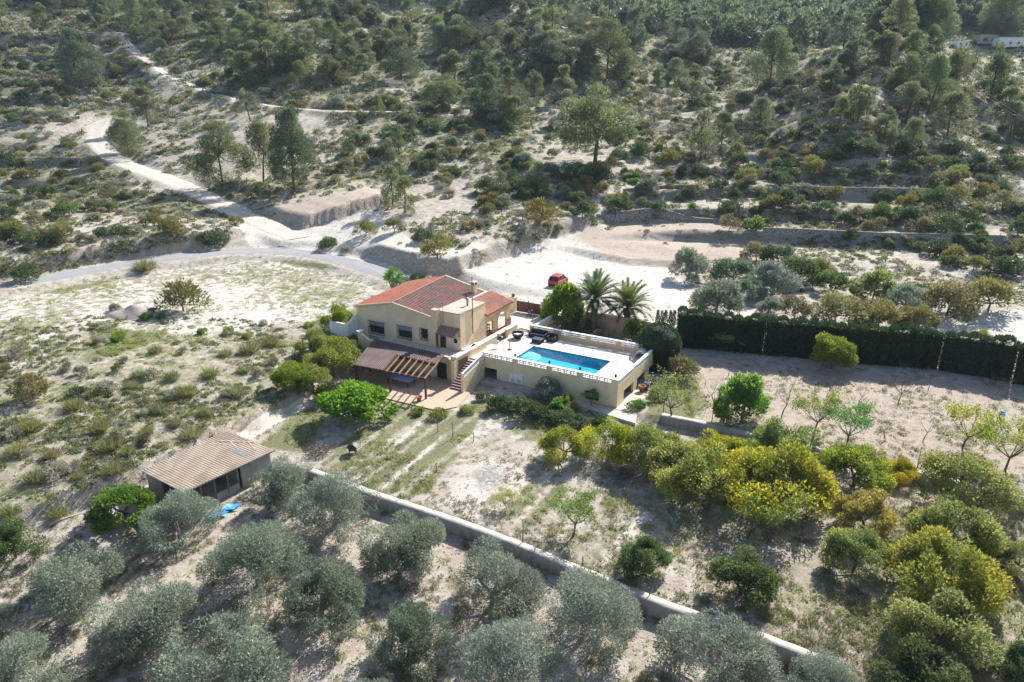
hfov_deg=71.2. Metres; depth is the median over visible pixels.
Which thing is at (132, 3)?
pine tree
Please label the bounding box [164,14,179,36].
pine tree
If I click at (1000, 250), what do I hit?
mastic shrub
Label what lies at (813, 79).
mastic shrub
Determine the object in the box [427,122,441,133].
mastic shrub
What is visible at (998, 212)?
grey shrub
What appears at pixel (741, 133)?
bare tree
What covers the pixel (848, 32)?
pine tree
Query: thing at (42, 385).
broom shrub
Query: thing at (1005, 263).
mastic shrub
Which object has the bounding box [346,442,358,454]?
garden box
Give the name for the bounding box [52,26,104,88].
pine tree
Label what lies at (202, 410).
grass tussock
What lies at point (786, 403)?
bare tree
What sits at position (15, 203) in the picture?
mastic shrub
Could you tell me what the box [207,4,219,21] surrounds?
pine tree
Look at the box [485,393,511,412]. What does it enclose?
mastic shrub
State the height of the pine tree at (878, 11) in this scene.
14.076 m
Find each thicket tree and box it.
[76,13,85,20]
[80,15,92,22]
[256,87,273,96]
[258,12,278,20]
[373,146,393,157]
[383,130,394,136]
[420,159,438,170]
[424,141,438,149]
[435,3,448,11]
[442,10,454,17]
[455,124,472,132]
[460,18,478,24]
[499,149,524,159]
[539,163,560,175]
[548,30,563,38]
[559,38,572,44]
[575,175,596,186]
[585,29,597,38]
[608,60,633,72]
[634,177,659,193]
[637,118,651,129]
[657,48,680,60]
[663,43,682,51]
[673,77,692,88]
[677,67,703,78]
[687,62,699,68]
[688,53,703,62]
[703,83,715,89]
[705,49,714,57]
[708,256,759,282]
[725,166,741,175]
[732,118,752,130]
[737,276,768,299]
[739,241,774,262]
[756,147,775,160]
[758,242,795,261]
[760,49,773,58]
[767,87,784,95]
[769,171,795,185]
[780,75,805,88]
[780,253,820,282]
[788,44,807,55]
[806,290,871,326]
[810,269,850,291]
[816,57,832,67]
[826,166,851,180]
[847,267,899,298]
[855,297,906,324]
[899,304,941,328]
[916,278,987,321]
[916,282,932,300]
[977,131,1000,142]
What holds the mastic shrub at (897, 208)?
on the ground at (572, 252)
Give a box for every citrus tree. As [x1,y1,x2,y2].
[0,515,51,564]
[536,424,593,466]
[554,393,578,409]
[580,416,643,464]
[617,535,672,579]
[620,420,682,469]
[637,440,694,493]
[650,439,746,503]
[683,428,751,476]
[704,540,781,611]
[713,437,772,485]
[716,441,841,526]
[748,415,828,472]
[817,442,897,499]
[817,525,892,574]
[831,487,899,540]
[867,632,972,681]
[877,456,919,485]
[879,524,1015,624]
[882,587,1005,671]
[904,492,1012,569]
[915,449,1023,519]
[988,639,1023,681]
[993,539,1023,576]
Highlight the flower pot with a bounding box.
[638,384,645,391]
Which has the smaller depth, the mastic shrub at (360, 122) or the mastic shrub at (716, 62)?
the mastic shrub at (360, 122)
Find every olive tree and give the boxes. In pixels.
[0,602,18,628]
[0,629,80,681]
[25,540,130,625]
[79,575,198,667]
[136,486,224,552]
[147,608,293,681]
[195,519,309,611]
[248,455,305,512]
[279,553,366,640]
[284,468,382,548]
[325,94,345,106]
[348,132,362,142]
[353,675,392,681]
[355,508,446,577]
[364,597,457,681]
[444,136,461,145]
[452,535,548,632]
[452,616,578,681]
[493,193,511,205]
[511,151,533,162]
[518,564,645,664]
[529,376,562,400]
[555,185,572,198]
[652,606,783,681]
[668,246,711,281]
[687,277,745,313]
[688,119,708,130]
[698,84,711,93]
[750,259,803,294]
[755,295,781,313]
[772,127,789,139]
[784,646,861,681]
[880,280,926,314]
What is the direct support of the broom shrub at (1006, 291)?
on the ground at (572, 252)
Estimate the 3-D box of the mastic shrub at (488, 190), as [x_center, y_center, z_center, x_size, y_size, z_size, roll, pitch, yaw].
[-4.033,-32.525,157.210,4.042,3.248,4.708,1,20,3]
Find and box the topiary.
[638,321,682,372]
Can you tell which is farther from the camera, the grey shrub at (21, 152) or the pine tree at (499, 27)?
the pine tree at (499, 27)
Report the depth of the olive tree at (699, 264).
121.84 m
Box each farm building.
[949,40,969,47]
[972,35,997,43]
[990,37,1023,46]
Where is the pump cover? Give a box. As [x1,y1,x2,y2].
[634,348,646,357]
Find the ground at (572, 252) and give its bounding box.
[0,0,1023,681]
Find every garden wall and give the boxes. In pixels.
[330,313,357,336]
[534,313,558,328]
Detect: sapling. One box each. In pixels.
[489,485,516,507]
[544,485,602,536]
[578,388,599,401]
[644,364,705,415]
[709,332,749,344]
[734,483,812,540]
[786,382,853,431]
[815,398,880,446]
[940,399,1017,446]
[968,404,1023,471]
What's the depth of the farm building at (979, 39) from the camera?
366.56 m
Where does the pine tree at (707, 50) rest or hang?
on the ground at (572, 252)
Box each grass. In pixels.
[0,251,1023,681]
[0,361,1023,681]
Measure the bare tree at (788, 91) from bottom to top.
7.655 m
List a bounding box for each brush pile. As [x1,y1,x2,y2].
[299,441,347,459]
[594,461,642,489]
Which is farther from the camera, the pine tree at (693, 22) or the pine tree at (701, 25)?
the pine tree at (701, 25)
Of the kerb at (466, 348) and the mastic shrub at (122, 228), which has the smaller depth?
the kerb at (466, 348)
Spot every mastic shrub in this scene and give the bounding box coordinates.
[0,44,8,50]
[0,151,15,163]
[0,206,18,217]
[0,227,26,243]
[2,217,20,223]
[3,113,20,119]
[6,189,20,195]
[7,198,24,208]
[8,117,18,121]
[8,260,42,283]
[10,158,27,167]
[11,78,25,85]
[14,90,28,97]
[17,59,31,68]
[20,33,34,40]
[21,228,61,245]
[23,79,42,88]
[23,182,48,196]
[25,166,39,176]
[27,101,37,106]
[36,60,54,68]
[39,210,59,220]
[40,18,54,23]
[40,183,60,195]
[42,90,52,94]
[47,38,56,43]
[48,113,62,117]
[48,202,78,215]
[49,168,71,177]
[54,10,69,17]
[60,137,72,141]
[62,159,73,163]
[63,176,89,188]
[66,385,89,398]
[77,188,88,196]
[92,226,110,235]
[102,202,117,210]
[108,65,123,76]
[109,223,133,234]
[110,42,120,46]
[116,191,131,198]
[125,61,137,67]
[137,82,152,89]
[195,226,230,247]
[310,380,339,396]
[315,236,337,249]
[320,167,332,173]
[330,167,343,174]
[345,333,359,346]
[357,119,365,124]
[360,134,372,141]
[365,96,383,105]
[366,146,378,158]
[381,125,394,132]
[386,96,400,103]
[394,128,416,139]
[400,114,412,121]
[407,157,422,168]
[411,93,420,99]
[411,227,434,242]
[417,117,425,124]
[418,102,433,109]
[420,105,440,115]
[421,149,444,161]
[422,118,444,130]
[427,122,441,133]
[431,59,441,65]
[446,164,463,176]
[447,119,460,128]
[461,147,473,154]
[472,9,482,17]
[473,177,496,189]
[481,201,495,211]
[484,187,501,195]
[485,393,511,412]
[486,114,504,125]
[496,120,514,132]
[496,169,525,186]
[506,176,537,192]
[508,394,545,417]
[509,159,518,167]
[513,137,525,144]
[515,186,535,198]
[532,188,552,199]
[542,133,553,141]
[547,121,560,130]
[549,406,577,428]
[556,172,572,180]
[557,179,577,191]
[563,190,590,203]
[564,162,598,181]
[568,199,596,217]
[568,315,590,335]
[588,165,613,182]
[605,193,635,208]
[607,149,631,162]
[617,78,631,87]
[622,75,634,81]
[629,141,646,152]
[630,141,653,156]
[633,92,643,97]
[635,76,648,83]
[635,196,653,206]
[646,199,669,212]
[647,49,659,56]
[653,144,667,152]
[663,145,684,158]
[664,176,677,184]
[670,117,679,121]
[675,164,690,177]
[678,184,699,197]
[682,64,694,70]
[686,95,707,105]
[691,161,712,175]
[696,57,705,63]
[709,67,723,74]
[711,178,729,188]
[713,60,722,66]
[715,74,733,82]
[715,85,724,91]
[717,198,739,213]
[720,117,732,122]
[723,186,744,199]
[728,150,750,165]
[732,55,740,61]
[732,180,747,188]
[734,92,746,98]
[734,98,745,104]
[742,94,753,102]
[742,162,760,169]
[749,205,763,213]
[750,45,759,51]
[751,113,769,122]
[755,129,770,136]
[759,190,776,204]
[763,79,777,88]
[765,165,797,179]
[766,135,781,142]
[772,102,790,115]
[772,186,804,207]
[773,150,790,159]
[775,157,798,167]
[781,84,802,94]
[784,88,802,100]
[784,99,798,105]
[785,130,803,140]
[793,71,802,76]
[796,120,821,131]
[797,115,817,126]
[798,93,817,104]
[798,204,811,215]
[807,76,817,83]
[808,57,817,67]
[810,199,834,212]
[819,119,843,132]
[821,97,837,109]
[821,145,850,161]
[823,89,838,97]
[832,210,858,224]
[836,135,863,152]
[838,178,853,185]
[842,227,860,241]
[851,137,883,154]
[861,167,881,177]
[862,204,898,221]
[874,200,892,210]
[878,188,893,199]
[883,139,917,156]
[892,205,925,222]
[893,205,904,216]
[894,159,922,172]
[900,130,922,145]
[907,147,931,160]
[920,185,953,205]
[920,235,956,257]
[921,212,966,232]
[937,155,966,168]
[937,254,960,266]
[943,140,971,153]
[948,206,982,224]
[952,232,968,243]
[962,150,990,166]
[968,233,992,252]
[969,228,990,238]
[971,162,1002,177]
[973,188,989,197]
[985,254,1023,275]
[987,244,1018,256]
[991,179,1015,192]
[994,153,1018,164]
[999,145,1016,154]
[1003,201,1023,213]
[1008,219,1023,234]
[1016,209,1023,220]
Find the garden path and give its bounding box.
[237,392,315,439]
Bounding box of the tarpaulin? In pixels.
[204,503,240,519]
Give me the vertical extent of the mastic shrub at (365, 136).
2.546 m
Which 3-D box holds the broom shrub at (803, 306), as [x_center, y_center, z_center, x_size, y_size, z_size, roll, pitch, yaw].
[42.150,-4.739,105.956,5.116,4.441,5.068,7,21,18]
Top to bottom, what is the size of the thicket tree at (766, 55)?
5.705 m
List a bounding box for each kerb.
[27,399,314,530]
[462,342,476,350]
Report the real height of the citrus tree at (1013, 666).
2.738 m
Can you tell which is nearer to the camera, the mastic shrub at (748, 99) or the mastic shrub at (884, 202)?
the mastic shrub at (884, 202)
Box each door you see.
[437,362,446,378]
[440,336,445,347]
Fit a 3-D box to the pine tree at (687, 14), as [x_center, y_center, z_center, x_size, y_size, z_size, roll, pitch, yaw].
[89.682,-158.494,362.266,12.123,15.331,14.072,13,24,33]
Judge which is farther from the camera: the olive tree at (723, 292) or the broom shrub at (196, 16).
the broom shrub at (196, 16)
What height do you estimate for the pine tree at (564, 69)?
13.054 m
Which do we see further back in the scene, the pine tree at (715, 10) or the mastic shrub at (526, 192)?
the pine tree at (715, 10)
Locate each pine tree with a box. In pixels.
[0,0,8,27]
[1,0,12,4]
[28,2,54,29]
[41,0,60,16]
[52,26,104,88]
[56,0,88,7]
[77,0,86,6]
[85,49,106,78]
[88,1,106,24]
[90,0,118,15]
[91,0,109,23]
[103,109,145,156]
[107,0,127,14]
[117,0,146,23]
[127,0,159,18]
[127,17,144,37]
[130,86,159,126]
[137,8,171,39]
[140,0,160,19]
[149,27,163,46]
[154,37,172,63]
[158,22,172,39]
[161,0,188,17]
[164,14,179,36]
[169,0,190,15]
[170,16,197,38]
[184,119,251,186]
[187,0,222,18]
[197,22,212,39]
[202,35,221,59]
[207,0,235,9]
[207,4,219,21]
[209,10,226,31]
[209,17,227,40]
[221,28,245,51]
[221,49,234,70]
[223,0,238,3]
[224,65,241,88]
[226,10,251,36]
[227,50,263,84]
[231,43,255,77]
[231,88,261,120]
[232,13,255,37]
[237,40,269,74]
[238,0,248,12]
[239,119,281,181]
[244,23,260,39]
[245,30,261,48]
[246,0,263,20]
[249,19,269,50]
[252,23,282,51]
[252,51,273,77]
[256,0,267,14]
[256,0,283,11]
[258,12,269,23]
[258,39,281,72]
[265,105,315,189]
[266,34,283,50]
[272,53,290,76]
[278,32,296,67]
[286,0,296,11]
[286,44,309,70]
[288,60,311,85]
[289,23,314,47]
[291,0,316,17]
[291,37,316,68]
[293,47,313,75]
[296,0,306,16]
[301,17,326,43]
[308,0,329,12]
[309,0,328,13]
[316,19,341,48]
[316,53,339,86]
[321,0,338,21]
[323,43,349,73]
[330,61,350,84]
[331,0,356,26]
[331,32,341,52]
[333,31,351,46]
[337,22,346,39]
[337,35,363,70]
[339,130,355,154]
[341,44,356,71]
[344,16,361,39]
[347,0,365,26]
[350,53,371,79]
[354,28,371,48]
[356,43,375,67]
[358,0,377,26]
[359,4,380,23]
[368,20,386,38]
[370,1,383,18]
[371,35,387,59]
[371,94,385,116]
[372,27,381,40]
[373,28,398,56]
[374,15,386,30]
[377,36,426,80]
[380,164,403,206]
[381,137,396,161]
[386,124,407,153]
[387,17,407,45]
[390,175,416,215]
[394,158,404,174]
[399,0,423,20]
[403,20,418,44]
[403,104,418,126]
[420,72,464,112]
[424,15,448,46]
[428,23,452,47]
[430,54,454,83]
[437,49,468,83]
[438,14,475,47]
[440,25,471,50]
[446,1,467,24]
[458,11,495,47]
[467,41,495,78]
[468,90,503,119]
[469,0,491,16]
[469,72,503,102]
[478,77,536,118]
[480,61,501,91]
[484,50,513,89]
[486,19,517,50]
[492,78,507,97]
[492,169,511,192]
[494,94,518,124]
[497,65,519,89]
[500,28,520,61]
[501,95,528,130]
[507,82,530,115]
[511,0,530,21]
[515,35,537,63]
[521,31,560,76]
[523,6,551,30]
[523,159,551,191]
[524,69,545,101]
[526,15,544,38]
[529,62,547,87]
[532,29,566,60]
[539,40,572,77]
[542,4,561,31]
[544,0,563,17]
[550,64,577,97]
[552,81,640,163]
[555,89,577,119]
[556,36,597,77]
[560,0,574,14]
[563,5,596,28]
[577,16,638,79]
[590,9,608,28]
[613,4,633,30]
[616,22,642,45]
[618,26,630,49]
[619,6,649,45]
[649,18,674,34]
[650,63,665,87]
[660,57,688,82]
[661,18,689,43]
[675,15,710,55]
[678,12,697,40]
[685,78,702,99]
[685,107,718,160]
[689,6,704,29]
[689,20,704,33]
[701,45,712,59]
[707,19,722,37]
[708,8,724,26]
[710,111,738,143]
[743,97,774,131]
[745,55,757,73]
[748,25,800,88]
[814,60,846,96]
[820,15,842,47]
[824,12,865,49]
[829,96,851,123]
[832,49,857,84]
[836,31,870,71]
[841,76,880,121]
[851,15,865,38]
[862,5,891,40]
[863,29,878,55]
[867,29,899,65]
[873,106,899,142]
[877,32,907,65]
[879,0,919,35]
[881,51,932,90]
[884,66,910,92]
[893,80,928,124]
[895,117,930,150]
[900,29,929,68]
[902,3,935,37]
[907,53,934,88]
[909,0,962,42]
[914,51,958,114]
[917,43,934,70]
[923,24,947,56]
[926,79,964,113]
[926,90,980,135]
[933,12,949,34]
[937,61,960,92]
[941,43,977,101]
[942,7,964,24]
[948,45,979,82]
[958,6,976,27]
[970,1,987,25]
[972,40,1011,101]
[976,0,1023,36]
[976,13,998,41]
[983,85,1023,124]
[985,57,1020,86]
[989,69,1019,100]
[990,7,1014,34]
[993,17,1023,36]
[995,101,1023,135]
[997,94,1023,124]
[1005,2,1020,18]
[1013,119,1023,139]
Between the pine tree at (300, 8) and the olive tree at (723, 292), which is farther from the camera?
the pine tree at (300, 8)
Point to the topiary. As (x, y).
(664, 344)
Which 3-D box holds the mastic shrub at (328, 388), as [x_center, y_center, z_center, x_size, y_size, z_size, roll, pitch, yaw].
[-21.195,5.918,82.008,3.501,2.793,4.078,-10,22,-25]
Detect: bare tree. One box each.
[599,83,630,102]
[625,88,662,108]
[640,117,669,141]
[644,87,660,98]
[648,94,681,117]
[652,90,673,111]
[652,121,692,146]
[661,84,681,96]
[674,120,695,145]
[690,121,721,144]
[698,376,724,400]
[712,47,724,59]
[721,71,742,87]
[721,87,748,101]
[725,123,760,142]
[727,103,750,117]
[766,75,781,86]
[776,87,809,108]
[777,384,810,413]
[783,367,805,391]
[792,87,825,109]
[795,68,822,91]
[800,81,817,93]
[803,61,823,74]
[805,91,846,116]
[807,63,831,73]
[853,381,875,402]
[875,411,896,439]
[890,373,914,401]
[917,411,938,440]
[919,367,940,389]
[992,372,1013,395]
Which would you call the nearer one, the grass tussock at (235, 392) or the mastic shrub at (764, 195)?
the grass tussock at (235, 392)
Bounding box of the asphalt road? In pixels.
[0,245,419,289]
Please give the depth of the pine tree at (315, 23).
282.18 m
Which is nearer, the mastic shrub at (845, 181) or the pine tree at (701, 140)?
the mastic shrub at (845, 181)
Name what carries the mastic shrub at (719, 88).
on the ground at (572, 252)
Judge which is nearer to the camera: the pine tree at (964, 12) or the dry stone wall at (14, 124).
the dry stone wall at (14, 124)
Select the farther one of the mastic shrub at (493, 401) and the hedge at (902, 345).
the hedge at (902, 345)
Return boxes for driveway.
[498,311,561,330]
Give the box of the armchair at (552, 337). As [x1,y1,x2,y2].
[546,332,557,342]
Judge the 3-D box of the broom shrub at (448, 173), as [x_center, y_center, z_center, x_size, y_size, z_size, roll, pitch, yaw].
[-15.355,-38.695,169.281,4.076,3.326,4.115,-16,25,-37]
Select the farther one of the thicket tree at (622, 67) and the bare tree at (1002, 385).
the thicket tree at (622, 67)
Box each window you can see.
[367,320,384,335]
[396,324,412,340]
[419,328,428,340]
[585,390,598,400]
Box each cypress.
[655,309,659,322]
[659,310,663,321]
[663,309,667,322]
[668,310,672,325]
[671,310,676,325]
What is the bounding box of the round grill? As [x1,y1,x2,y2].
[497,336,503,344]
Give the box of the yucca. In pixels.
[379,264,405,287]
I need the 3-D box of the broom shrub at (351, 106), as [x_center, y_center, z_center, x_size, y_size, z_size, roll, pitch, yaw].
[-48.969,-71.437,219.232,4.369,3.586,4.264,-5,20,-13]
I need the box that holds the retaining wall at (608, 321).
[568,311,655,336]
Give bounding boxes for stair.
[450,353,484,392]
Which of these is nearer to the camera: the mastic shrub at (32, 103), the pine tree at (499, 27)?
the mastic shrub at (32, 103)
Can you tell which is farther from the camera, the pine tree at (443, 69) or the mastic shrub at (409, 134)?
the pine tree at (443, 69)
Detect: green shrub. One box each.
[110,334,125,342]
[138,312,152,319]
[156,313,166,318]
[196,327,208,334]
[547,397,567,410]
[622,318,642,340]
[624,398,647,410]
[628,177,639,183]
[630,172,640,178]
[688,202,698,208]
[741,214,765,231]
[877,160,887,167]
[970,221,986,229]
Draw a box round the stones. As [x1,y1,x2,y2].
[0,256,1012,681]
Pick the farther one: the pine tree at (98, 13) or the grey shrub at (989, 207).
the pine tree at (98, 13)
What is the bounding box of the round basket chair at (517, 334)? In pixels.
[511,329,523,338]
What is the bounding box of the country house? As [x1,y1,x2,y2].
[353,275,513,352]
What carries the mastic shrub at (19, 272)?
on the ground at (572, 252)
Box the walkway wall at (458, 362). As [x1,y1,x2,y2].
[450,323,517,383]
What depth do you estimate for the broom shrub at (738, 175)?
171.20 m
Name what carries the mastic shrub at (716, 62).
on the ground at (572, 252)
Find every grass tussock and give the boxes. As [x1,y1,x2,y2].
[0,438,32,459]
[0,502,23,518]
[12,415,44,434]
[19,464,51,487]
[38,444,65,459]
[45,504,73,521]
[55,395,88,414]
[65,470,88,480]
[82,416,112,434]
[85,388,102,396]
[92,435,125,454]
[96,459,130,476]
[116,445,137,456]
[121,379,140,388]
[128,367,146,379]
[129,257,159,273]
[134,424,154,434]
[146,344,163,353]
[146,400,169,414]
[159,369,183,382]
[165,415,187,428]
[170,382,201,399]
[173,423,204,442]
[192,404,214,418]
[194,365,222,378]
[212,346,232,358]
[218,383,246,398]
[233,363,253,373]
[235,340,262,354]
[258,333,281,346]
[893,313,911,323]
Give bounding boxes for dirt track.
[41,31,123,32]
[85,115,307,240]
[120,34,451,114]
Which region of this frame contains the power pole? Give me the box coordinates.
[1009,113,1016,145]
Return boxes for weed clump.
[410,406,424,415]
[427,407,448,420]
[459,405,475,413]
[474,391,491,400]
[498,396,518,412]
[525,406,549,423]
[545,409,561,421]
[567,413,592,428]
[590,414,610,427]
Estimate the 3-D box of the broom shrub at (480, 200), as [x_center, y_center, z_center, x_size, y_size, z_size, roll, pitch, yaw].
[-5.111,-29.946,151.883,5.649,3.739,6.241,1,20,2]
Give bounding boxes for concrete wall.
[308,468,816,672]
[660,413,830,461]
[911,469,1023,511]
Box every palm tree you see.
[563,268,626,334]
[598,277,654,327]
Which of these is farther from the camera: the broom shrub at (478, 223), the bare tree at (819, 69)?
the bare tree at (819, 69)
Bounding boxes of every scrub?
[0,0,1023,510]
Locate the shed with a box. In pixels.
[142,431,274,501]
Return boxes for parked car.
[548,273,567,285]
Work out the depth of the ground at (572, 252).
88.19 m
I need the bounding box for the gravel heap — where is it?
[107,304,163,320]
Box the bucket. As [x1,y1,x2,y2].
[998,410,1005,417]
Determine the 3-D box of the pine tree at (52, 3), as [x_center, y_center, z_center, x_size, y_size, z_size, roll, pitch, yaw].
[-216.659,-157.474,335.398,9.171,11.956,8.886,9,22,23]
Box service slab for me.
[481,377,538,394]
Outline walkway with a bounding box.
[455,324,522,355]
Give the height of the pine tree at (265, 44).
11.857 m
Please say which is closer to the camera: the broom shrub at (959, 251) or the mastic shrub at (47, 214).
the broom shrub at (959, 251)
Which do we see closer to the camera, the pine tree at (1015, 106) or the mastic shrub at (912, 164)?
the mastic shrub at (912, 164)
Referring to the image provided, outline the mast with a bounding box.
[471,277,473,333]
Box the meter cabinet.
[509,373,522,383]
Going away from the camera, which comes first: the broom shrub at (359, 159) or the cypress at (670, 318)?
the cypress at (670, 318)
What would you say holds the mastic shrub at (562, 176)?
on the ground at (572, 252)
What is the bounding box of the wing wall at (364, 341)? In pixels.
[356,329,371,348]
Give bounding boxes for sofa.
[528,328,547,339]
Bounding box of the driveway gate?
[509,293,545,314]
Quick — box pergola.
[353,338,444,398]
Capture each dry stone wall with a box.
[0,39,61,44]
[0,116,79,127]
[0,157,80,166]
[4,55,53,61]
[64,99,131,106]
[596,208,762,228]
[623,184,698,191]
[762,227,1004,245]
[784,158,881,170]
[789,186,992,198]
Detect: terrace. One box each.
[371,337,456,380]
[470,324,652,407]
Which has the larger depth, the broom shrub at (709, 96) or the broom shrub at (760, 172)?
the broom shrub at (709, 96)
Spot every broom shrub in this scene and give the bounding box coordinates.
[0,168,13,177]
[0,219,25,240]
[0,363,10,377]
[2,69,14,75]
[3,79,15,87]
[3,185,13,191]
[4,372,51,403]
[10,172,22,178]
[15,168,38,178]
[20,115,36,123]
[20,132,36,139]
[21,212,44,223]
[28,223,68,245]
[30,111,41,117]
[40,93,48,99]
[45,76,57,84]
[45,93,61,100]
[46,174,63,183]
[47,154,58,160]
[52,84,64,90]
[54,91,64,97]
[54,197,81,207]
[55,220,73,233]
[56,217,74,224]
[62,141,76,148]
[65,185,77,190]
[84,156,105,165]
[84,199,106,209]
[89,163,105,172]
[94,98,104,104]
[97,188,114,198]
[99,90,114,97]
[100,183,118,192]
[110,63,123,69]
[110,363,123,371]
[113,54,124,61]
[121,90,134,97]
[127,90,140,99]
[131,189,147,196]
[136,429,154,443]
[144,212,160,225]
[147,207,163,215]
[151,277,210,312]
[157,217,185,235]
[166,97,175,102]
[167,65,180,73]
[191,13,200,19]
[195,75,213,86]
[210,70,220,78]
[225,8,234,14]
[227,215,244,224]
[290,100,306,108]
[292,90,301,95]
[298,89,309,97]
[335,157,353,170]
[345,103,358,111]
[349,167,360,174]
[352,154,368,165]
[353,219,378,235]
[381,94,389,101]
[381,215,406,232]
[389,102,402,112]
[394,89,404,95]
[417,148,431,157]
[417,233,451,258]
[425,14,435,20]
[427,174,438,180]
[430,113,441,117]
[438,102,450,112]
[438,147,450,156]
[438,167,447,173]
[438,171,454,180]
[440,175,452,185]
[447,145,462,153]
[451,108,463,112]
[460,219,475,230]
[464,118,474,125]
[472,128,486,139]
[475,191,499,205]
[475,221,484,227]
[478,202,495,211]
[489,141,497,146]
[498,162,511,169]
[518,160,531,169]
[521,196,565,225]
[546,148,557,155]
[554,223,562,229]
[558,201,571,208]
[574,80,584,86]
[575,26,586,31]
[583,181,608,197]
[585,160,611,170]
[603,155,617,164]
[604,192,619,202]
[631,71,639,77]
[635,128,656,138]
[649,112,663,120]
[653,148,681,164]
[661,170,672,177]
[664,129,679,135]
[664,182,674,190]
[667,353,701,379]
[673,193,684,200]
[681,156,698,164]
[705,93,716,101]
[718,213,744,231]
[721,141,745,153]
[725,100,742,109]
[734,167,758,181]
[740,173,757,185]
[743,167,765,177]
[752,134,766,142]
[754,186,766,195]
[756,83,766,89]
[758,193,787,209]
[762,215,774,224]
[764,157,780,166]
[774,146,787,151]
[779,294,813,318]
[785,125,796,131]
[799,154,833,171]
[800,148,813,155]
[802,188,813,195]
[813,257,835,272]
[817,167,831,178]
[817,185,845,202]
[832,84,849,93]
[847,166,863,177]
[848,204,869,218]
[861,216,887,231]
[862,124,877,133]
[879,237,895,246]
[894,192,917,207]
[903,237,926,250]
[904,189,922,202]
[904,216,937,231]
[917,154,943,168]
[918,205,937,215]
[928,168,961,184]
[939,146,949,151]
[940,244,967,260]
[941,183,973,200]
[943,162,971,178]
[955,113,968,120]
[956,255,989,270]
[962,273,1023,310]
[965,146,977,152]
[971,203,987,213]
[975,173,993,182]
[976,182,1000,194]
[978,243,995,254]
[986,189,1020,209]
[997,123,1010,130]
[1007,161,1023,170]
[1007,237,1023,257]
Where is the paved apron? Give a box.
[570,372,668,425]
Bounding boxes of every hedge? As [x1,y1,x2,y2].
[676,305,707,347]
[700,310,752,353]
[746,312,767,354]
[763,314,828,359]
[825,318,892,366]
[886,321,919,367]
[909,326,936,368]
[926,329,944,370]
[938,330,1006,379]
[993,334,1021,382]
[1011,342,1023,385]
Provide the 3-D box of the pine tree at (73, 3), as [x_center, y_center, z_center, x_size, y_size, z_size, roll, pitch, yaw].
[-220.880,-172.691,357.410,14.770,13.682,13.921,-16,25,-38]
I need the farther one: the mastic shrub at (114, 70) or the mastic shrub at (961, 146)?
the mastic shrub at (114, 70)
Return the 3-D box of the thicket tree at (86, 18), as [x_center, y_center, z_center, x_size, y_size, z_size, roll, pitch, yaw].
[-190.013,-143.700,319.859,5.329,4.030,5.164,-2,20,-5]
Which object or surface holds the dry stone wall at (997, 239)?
on the ground at (572, 252)
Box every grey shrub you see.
[0,241,6,251]
[1,194,19,200]
[1,343,25,360]
[5,424,26,441]
[7,144,23,151]
[12,387,36,399]
[14,150,26,154]
[17,447,33,456]
[21,193,37,199]
[22,228,34,233]
[24,157,39,164]
[24,208,41,217]
[26,137,40,143]
[28,143,38,147]
[33,124,44,130]
[35,169,46,175]
[35,201,49,207]
[42,131,53,136]
[43,463,76,484]
[52,459,65,466]
[55,182,65,187]
[57,193,75,199]
[59,361,71,371]
[61,176,73,181]
[68,459,80,471]
[71,191,88,197]
[72,364,88,375]
[76,232,85,238]
[82,155,93,162]
[82,212,101,219]
[83,234,96,240]
[89,322,99,328]
[90,180,107,187]
[91,335,105,344]
[94,379,119,394]
[97,207,109,212]
[99,324,111,329]
[108,303,122,310]
[109,425,129,440]
[115,209,125,214]
[116,356,128,362]
[117,180,128,185]
[127,223,143,233]
[133,204,155,212]
[137,213,147,221]
[139,409,149,416]
[144,367,164,378]
[157,389,177,400]
[175,345,187,354]
[251,368,267,377]
[259,319,267,325]
[262,356,277,366]
[340,246,351,251]
[341,114,350,119]
[349,95,360,99]
[435,182,446,189]
[441,189,455,196]
[447,153,456,159]
[465,181,473,187]
[478,218,493,223]
[482,214,492,219]
[515,211,529,219]
[516,228,525,233]
[527,307,539,315]
[591,329,604,335]
[605,208,614,213]
[656,176,664,182]
[710,165,720,172]
[737,198,745,203]
[741,213,750,218]
[801,183,812,188]
[802,224,814,228]
[829,207,844,214]
[899,233,907,240]
[919,102,932,108]
[981,204,993,211]
[989,174,1000,181]
[990,210,1002,215]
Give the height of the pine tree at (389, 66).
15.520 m
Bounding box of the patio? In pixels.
[355,367,477,409]
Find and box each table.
[386,374,415,387]
[486,345,497,351]
[532,336,544,343]
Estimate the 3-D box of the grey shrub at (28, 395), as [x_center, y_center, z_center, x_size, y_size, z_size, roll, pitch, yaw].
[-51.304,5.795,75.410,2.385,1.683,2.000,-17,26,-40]
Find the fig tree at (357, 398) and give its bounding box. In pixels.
[315,378,399,424]
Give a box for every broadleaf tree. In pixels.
[82,481,157,535]
[268,360,314,390]
[292,327,328,354]
[293,363,332,392]
[299,335,361,377]
[318,302,354,328]
[344,339,364,352]
[539,281,586,329]
[712,371,770,422]
[810,331,858,368]
[962,329,993,338]
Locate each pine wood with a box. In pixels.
[36,0,1008,46]
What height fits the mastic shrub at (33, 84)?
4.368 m
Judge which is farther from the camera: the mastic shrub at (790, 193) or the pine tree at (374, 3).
the pine tree at (374, 3)
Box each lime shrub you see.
[112,331,125,336]
[221,327,234,334]
[241,332,252,339]
[303,321,314,327]
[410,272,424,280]
[644,384,669,401]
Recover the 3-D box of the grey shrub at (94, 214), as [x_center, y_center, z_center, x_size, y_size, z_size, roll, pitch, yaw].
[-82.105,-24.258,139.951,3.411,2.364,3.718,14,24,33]

